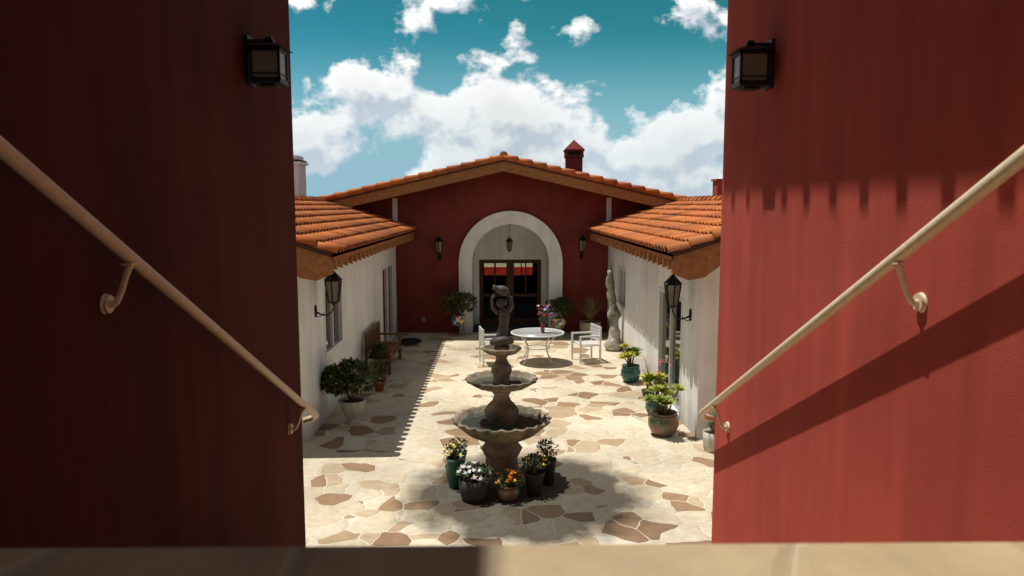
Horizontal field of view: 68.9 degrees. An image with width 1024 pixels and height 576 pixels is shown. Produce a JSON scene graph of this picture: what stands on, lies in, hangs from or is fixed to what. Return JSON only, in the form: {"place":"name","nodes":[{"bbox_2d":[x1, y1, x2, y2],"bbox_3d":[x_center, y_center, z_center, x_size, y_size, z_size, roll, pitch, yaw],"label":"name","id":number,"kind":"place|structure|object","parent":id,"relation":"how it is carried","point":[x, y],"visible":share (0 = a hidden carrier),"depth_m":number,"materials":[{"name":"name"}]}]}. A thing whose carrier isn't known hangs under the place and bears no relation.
{"place":"outdoors","nodes":[
{"label":"outdoors","id":0,"kind":"place"},
{"bbox_2d":[293,155,307,195],"bbox_3d":[-7.086,-2.994,23.313,1.240,2.220,1.040,0,6,-1],"label":"chimney","id":1,"kind":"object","parent":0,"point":[300,164],"depth_m":22.96,"materials":[{"name":"white paint"}]},
{"bbox_2d":[484,263,531,266],"bbox_3d":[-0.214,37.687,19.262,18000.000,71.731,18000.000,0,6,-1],"label":"terrain ground","id":2,"kind":"structure","parent":0,"point":[504,264],"depth_m":47.13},
{"bbox_2d":[0,0,305,548],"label":"building wall","id":3,"kind":"structure","parent":2,"relation":"on","point":[156,135],"depth_m":2.71,"materials":[{"name":"red paint"}]},
{"bbox_2d":[0,135,318,434],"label":"handrail","id":4,"kind":"object","parent":3,"relation":"attached to","point":[20,164],"visible":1,"depth_m":2.40,"materials":[{"name":"metal"}]},
{"bbox_2d":[244,35,292,87],"bbox_3d":[-1.240,-1.149,3.799,0.203,0.246,0.195,0,6,-1],"label":"lantern","id":5,"kind":"object","parent":3,"relation":"attached to","point":[266,62],"visible":1,"depth_m":3.74,"materials":[{"name":"black metal"}]},
{"bbox_2d":[484,266,531,274],"bbox_3d":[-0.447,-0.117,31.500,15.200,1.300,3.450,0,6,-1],"label":"window blind","id":6,"kind":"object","parent":2,"relation":"on","point":[499,270],"depth_m":32.92,"materials":[{"name":"fabric"}]},
{"bbox_2d":[0,542,1023,575],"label":"stairs landing","id":7,"kind":"object","parent":2,"relation":"on","point":[914,559],"depth_m":0.85,"materials":[{"name":"beige stone"}]},
{"bbox_2d":[711,0,1023,543],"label":"building wall","id":8,"kind":"structure","parent":2,"relation":"on","point":[862,138],"depth_m":2.79,"materials":[{"name":"red paint"}]},
{"bbox_2d":[727,39,775,90],"bbox_3d":[1.228,-1.143,3.835,0.203,0.246,0.195,0,6,-1],"label":"lantern","id":9,"kind":"object","parent":8,"relation":"attached to","point":[752,65],"visible":1,"depth_m":3.77,"materials":[{"name":"black metal"}]},
{"bbox_2d":[698,145,1023,432],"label":"handrail","id":10,"kind":"object","parent":8,"relation":"attached to","point":[998,176],"visible":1,"depth_m":2.44,"materials":[{"name":"metal"}]},
{"bbox_2d":[303,332,713,546],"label":"courtyard paving","id":11,"kind":"structure","parent":0,"point":[377,475],"depth_m":10.77,"materials":[{"name":"beige stone"}]},
{"bbox_2d":[297,246,396,440],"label":"wing wall","id":12,"kind":"structure","parent":11,"relation":"on","point":[362,295],"depth_m":13.97,"materials":[{"name":"white paint"}]},
{"bbox_2d":[314,271,342,317],"bbox_3d":[-2.999,0.071,12.190,0.449,0.836,0.326,0,6,-1],"label":"lantern","id":13,"kind":"object","parent":12,"relation":"attached to","point":[333,283],"visible":0.88,"depth_m":12.12,"materials":[{"name":"black metal"}]},
{"bbox_2d":[295,196,416,280],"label":"wing roof","id":14,"kind":"structure","parent":12,"relation":"on","point":[331,237],"depth_m":13.96,"materials":[{"name":"orange tile"}]},
{"bbox_2d":[323,261,395,357],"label":"wing windows","id":15,"kind":"structure","parent":12,"relation":"in","point":[333,326],"depth_m":19.08,"materials":[{"name":"white wood"}]},
{"bbox_2d":[320,356,381,424],"bbox_3d":[-2.791,1.723,12.756,1.145,1.168,0.946,0,6,-1],"label":"plant urn","id":16,"kind":"object","parent":11,"relation":"on","point":[352,407],"visible":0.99,"depth_m":12.61,"materials":[{"name":"green plant"}]},
{"bbox_2d":[372,370,386,391],"bbox_3d":[-2.661,1.858,14.916,0.412,0.423,0.353,2,7,18],"label":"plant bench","id":17,"kind":"object","parent":11,"relation":"on","point":[379,387],"visible":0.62,"depth_m":14.91,"materials":[{"name":"ceramic"}]},
{"bbox_2d":[370,358,390,382],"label":"potted plant","id":18,"kind":"object","parent":11,"relation":"on","point":[382,368],"visible":0.49,"depth_m":15.46,"materials":[{"name":"plant"}]},
{"bbox_2d":[368,337,392,371],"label":"potted plant","id":19,"kind":"object","parent":11,"relation":"on","point":[380,347],"visible":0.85,"depth_m":16.09,"materials":[{"name":"green plant"}]},
{"bbox_2d":[364,321,401,374],"bbox_3d":[-2.942,1.357,17.188,0.580,0.920,1.760,0,6,-1],"label":"garden bench","id":20,"kind":"object","parent":11,"relation":"on","point":[372,333],"visible":0.81,"depth_m":17.08,"materials":[{"name":"brown wood"}]},
{"bbox_2d":[443,454,451,482],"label":"plant","id":21,"kind":"object","parent":11,"relation":"on","point":[446,468],"visible":0.2,"depth_m":10.02,"materials":[{"name":"green plant"}]},
{"bbox_2d":[441,441,467,488],"bbox_3d":[-0.759,2.322,9.838,0.363,0.619,0.345,0,6,-1],"label":"plant","id":22,"kind":"object","parent":11,"relation":"on","point":[454,460],"visible":1,"depth_m":9.78,"materials":[{"name":"green plant"}]},
{"bbox_2d":[401,332,514,344],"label":"door mats","id":23,"kind":"object","parent":11,"relation":"on","point":[410,341],"depth_m":20.46,"materials":[{"name":"black rubber"}]},
{"bbox_2d":[453,325,464,336],"bbox_3d":[-1.515,1.218,21.232,0.351,0.309,0.365,0,6,-1],"label":"plant stand","id":24,"kind":"object","parent":11,"relation":"on","point":[457,330],"visible":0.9,"depth_m":21.09,"materials":[{"name":"black metal"}]},
{"bbox_2d":[438,290,477,325],"bbox_3d":[-1.540,0.559,21.160,1.182,1.031,0.894,0,6,-1],"label":"potted plant","id":25,"kind":"object","parent":24,"relation":"on","point":[457,319],"visible":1,"depth_m":21.09,"materials":[{"name":"plant"}]},
{"bbox_2d":[449,437,469,471],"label":"plant","id":26,"kind":"object","parent":11,"relation":"on","point":[462,452],"visible":0.45,"depth_m":10.45,"materials":[{"name":"green plant"}]},
{"bbox_2d":[455,461,494,503],"bbox_3d":[-0.461,2.443,9.446,0.528,0.465,0.520,0,6,-1],"label":"plant","id":27,"kind":"object","parent":11,"relation":"on","point":[474,486],"visible":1,"depth_m":9.34,"materials":[{"name":"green plant"}]},
{"bbox_2d":[479,326,495,366],"bbox_3d":[-0.466,1.353,17.500,0.540,0.860,0.610,-1,6,-11],"label":"chair","id":28,"kind":"object","parent":11,"relation":"on","point":[481,336],"visible":0.51,"depth_m":17.48,"materials":[{"name":"white wood"}]},
{"bbox_2d":[451,344,551,489],"bbox_3d":[-0.139,1.678,9.994,1.353,1.865,1.324,0,6,-1],"label":"fountain","id":29,"kind":"object","parent":11,"relation":"on","point":[501,425],"visible":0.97,"depth_m":9.85,"materials":[{"name":"stone"}]},
{"bbox_2d":[490,285,513,345],"bbox_3d":[-0.134,0.355,9.829,0.326,0.807,0.321,0,6,-1],"label":"fountain statue","id":30,"kind":"object","parent":29,"relation":"on","point":[502,338],"visible":1,"depth_m":9.79,"materials":[{"name":"stone"}]},
{"bbox_2d":[493,468,523,501],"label":"plant","id":31,"kind":"object","parent":11,"relation":"on","point":[507,489],"visible":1,"depth_m":9.35,"materials":[{"name":"brown plant"}]},
{"bbox_2d":[518,451,549,496],"bbox_3d":[0.296,2.381,9.578,0.405,0.558,0.368,-4,7,-29],"label":"plant","id":32,"kind":"object","parent":11,"relation":"on","point":[534,476],"visible":1,"depth_m":9.52,"materials":[{"name":"black plant"}]},
{"bbox_2d":[511,328,563,364],"bbox_3d":[0.601,1.403,17.672,1.272,0.739,1.272,0,6,-1],"label":"patio table","id":33,"kind":"object","parent":11,"relation":"on","point":[534,332],"visible":0.98,"depth_m":17.47,"materials":[{"name":"white metal"}]},
{"bbox_2d":[536,304,551,332],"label":"table vase flowers","id":34,"kind":"object","parent":33,"relation":"on","point":[542,323],"visible":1,"depth_m":17.54,"materials":[{"name":"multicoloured plant"}]},
{"bbox_2d":[536,437,558,485],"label":"plant","id":35,"kind":"object","parent":11,"relation":"on","point":[548,479],"visible":0.9,"depth_m":9.90,"materials":[{"name":"black plant"}]},
{"bbox_2d":[540,296,578,328],"bbox_3d":[1.336,0.672,21.284,1.052,0.940,0.830,4,7,31],"label":"potted plant","id":36,"kind":"object","parent":11,"relation":"on","point":[559,305],"visible":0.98,"depth_m":21.13,"materials":[{"name":"plant"}]},
{"bbox_2d":[571,323,601,363],"bbox_3d":[1.769,1.316,17.830,0.540,0.860,0.610,-2,7,-16],"label":"chair","id":37,"kind":"object","parent":11,"relation":"on","point":[593,332],"visible":1,"depth_m":17.70,"materials":[{"name":"white wood"}]},
{"bbox_2d":[578,298,606,337],"bbox_3d":[2.198,0.791,21.207,1.075,1.161,1.121,0,6,-1],"label":"potted plant","id":38,"kind":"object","parent":11,"relation":"on","point":[590,312],"visible":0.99,"depth_m":21.06,"materials":[{"name":"brown plant"}]},
{"bbox_2d":[604,262,622,350],"bbox_3d":[2.574,0.492,19.023,0.542,2.269,0.463,-6,9,-42],"label":"driftwood sculpture","id":39,"kind":"object","parent":11,"relation":"on","point":[613,341],"visible":0.98,"depth_m":19.01,"materials":[{"name":"beige wood"}]},
{"bbox_2d":[616,343,643,382],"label":"succulent plant","id":40,"kind":"object","parent":11,"relation":"on","point":[630,372],"visible":1,"depth_m":15.60,"materials":[{"name":"teal ceramic"}]},
{"bbox_2d":[641,374,654,397],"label":"succulent plant","id":41,"kind":"object","parent":11,"relation":"on","point":[644,393],"visible":0.46,"depth_m":14.17,"materials":[{"name":"green plant"}]},
{"bbox_2d":[640,357,670,414],"bbox_3d":[2.514,1.734,13.161,0.611,1.056,0.754,0,6,-1],"label":"succulent plant","id":42,"kind":"object","parent":11,"relation":"on","point":[658,377],"visible":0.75,"depth_m":13.08,"materials":[{"name":"green plant"}]},
{"bbox_2d":[607,246,719,438],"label":"wing wall","id":43,"kind":"structure","parent":11,"relation":"on","point":[638,318],"depth_m":12.64,"materials":[{"name":"white paint"}]},
{"bbox_2d":[617,265,682,419],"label":"wing windows","id":44,"kind":"structure","parent":43,"relation":"in","point":[669,337],"depth_m":14.13,"materials":[{"name":"white wood"}]},
{"bbox_2d":[587,195,721,279],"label":"wing roof","id":45,"kind":"structure","parent":43,"relation":"on","point":[680,237],"depth_m":13.62,"materials":[{"name":"orange tile"}]},
{"bbox_2d":[711,179,722,195],"bbox_3d":[7.471,-3.038,26.436,0.700,1.620,0.700,0,6,-1],"label":"chimney","id":46,"kind":"object","parent":45,"relation":"on","point":[717,186],"visible":0.29,"depth_m":26.10,"materials":[{"name":"red paint"}]},
{"bbox_2d":[664,274,691,320],"bbox_3d":[2.703,0.133,12.178,0.449,0.836,0.326,0,6,-1],"label":"lantern","id":47,"kind":"object","parent":43,"relation":"attached to","point":[672,285],"visible":0.91,"depth_m":12.10,"materials":[{"name":"black metal"}]},
{"bbox_2d":[642,383,687,436],"bbox_3d":[2.397,1.946,12.058,0.676,0.877,0.801,-3,7,-24],"label":"succulent plant","id":48,"kind":"object","parent":11,"relation":"on","point":[663,420],"visible":1,"depth_m":11.94,"materials":[{"name":"green ceramic"}]},
{"bbox_2d":[698,411,714,452],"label":"potted plant","id":49,"kind":"object","parent":11,"relation":"on","point":[708,439],"visible":0.46,"depth_m":11.23,"materials":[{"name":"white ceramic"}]},
{"bbox_2d":[289,0,727,196],"label":"sky","id":50,"kind":"structure","parent":0,"point":[382,90],"materials":[{"name":"blue"}]},
{"bbox_2d":[473,299,546,331],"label":"house floor","id":51,"kind":"structure","parent":0,"point":[525,308],"depth_m":25.38,"materials":[{"name":"grey"}]},
{"bbox_2d":[353,171,651,332],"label":"house wall","id":52,"kind":"structure","parent":51,"relation":"on","point":[451,215],"depth_m":21.56,"materials":[{"name":"red paint"}]},
{"bbox_2d":[435,235,442,259],"bbox_3d":[-2.085,-1.148,21.364,0.249,0.760,0.424,0,6,-1],"label":"lantern","id":53,"kind":"object","parent":52,"relation":"attached to","point":[438,243],"visible":1,"depth_m":21.23,"materials":[{"name":"black metal"}]},
{"bbox_2d":[392,198,611,221],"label":"house corner strips","id":54,"kind":"object","parent":52,"relation":"attached to","point":[395,211],"visible":0.61,"depth_m":21.44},
{"bbox_2d":[319,151,686,206],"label":"house roof","id":55,"kind":"structure","parent":52,"relation":"on","point":[476,168],"depth_m":20.58,"materials":[{"name":"orange tile"}]},
{"bbox_2d":[563,140,584,171],"bbox_3d":[2.086,-4.002,25.245,0.660,2.000,0.660,0,6,-1],"label":"house chimney","id":56,"kind":"object","parent":55,"relation":"on","point":[573,150],"visible":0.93,"depth_m":24.95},
{"bbox_2d":[506,224,512,251],"bbox_3d":[-0.079,-1.486,22.273,0.216,0.847,0.250,0,6,-1],"label":"hanging lantern","id":57,"kind":"object","parent":52,"relation":"hanging from","point":[509,242],"visible":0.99,"depth_m":22.23,"materials":[{"name":"black metal"}]},
{"bbox_2d":[479,260,540,323],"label":"house doors","id":58,"kind":"structure","parent":52,"relation":"in","point":[510,275],"depth_m":23.32,"materials":[{"name":"brown wood"}]},
{"bbox_2d":[459,211,562,332],"bbox_3d":[-0.050,-0.547,22.480,3.000,3.540,1.795,0,6,-1],"label":"archway","id":59,"kind":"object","parent":52,"relation":"attached to","point":[533,237],"depth_m":21.79,"materials":[{"name":"white paint"}]},
{"bbox_2d":[578,234,586,258],"bbox_3d":[2.014,-1.184,21.419,0.249,0.760,0.424,0,6,-1],"label":"lantern","id":60,"kind":"object","parent":52,"relation":"attached to","point":[582,239],"visible":1,"depth_m":21.28,"materials":[{"name":"black metal"}]}
]}

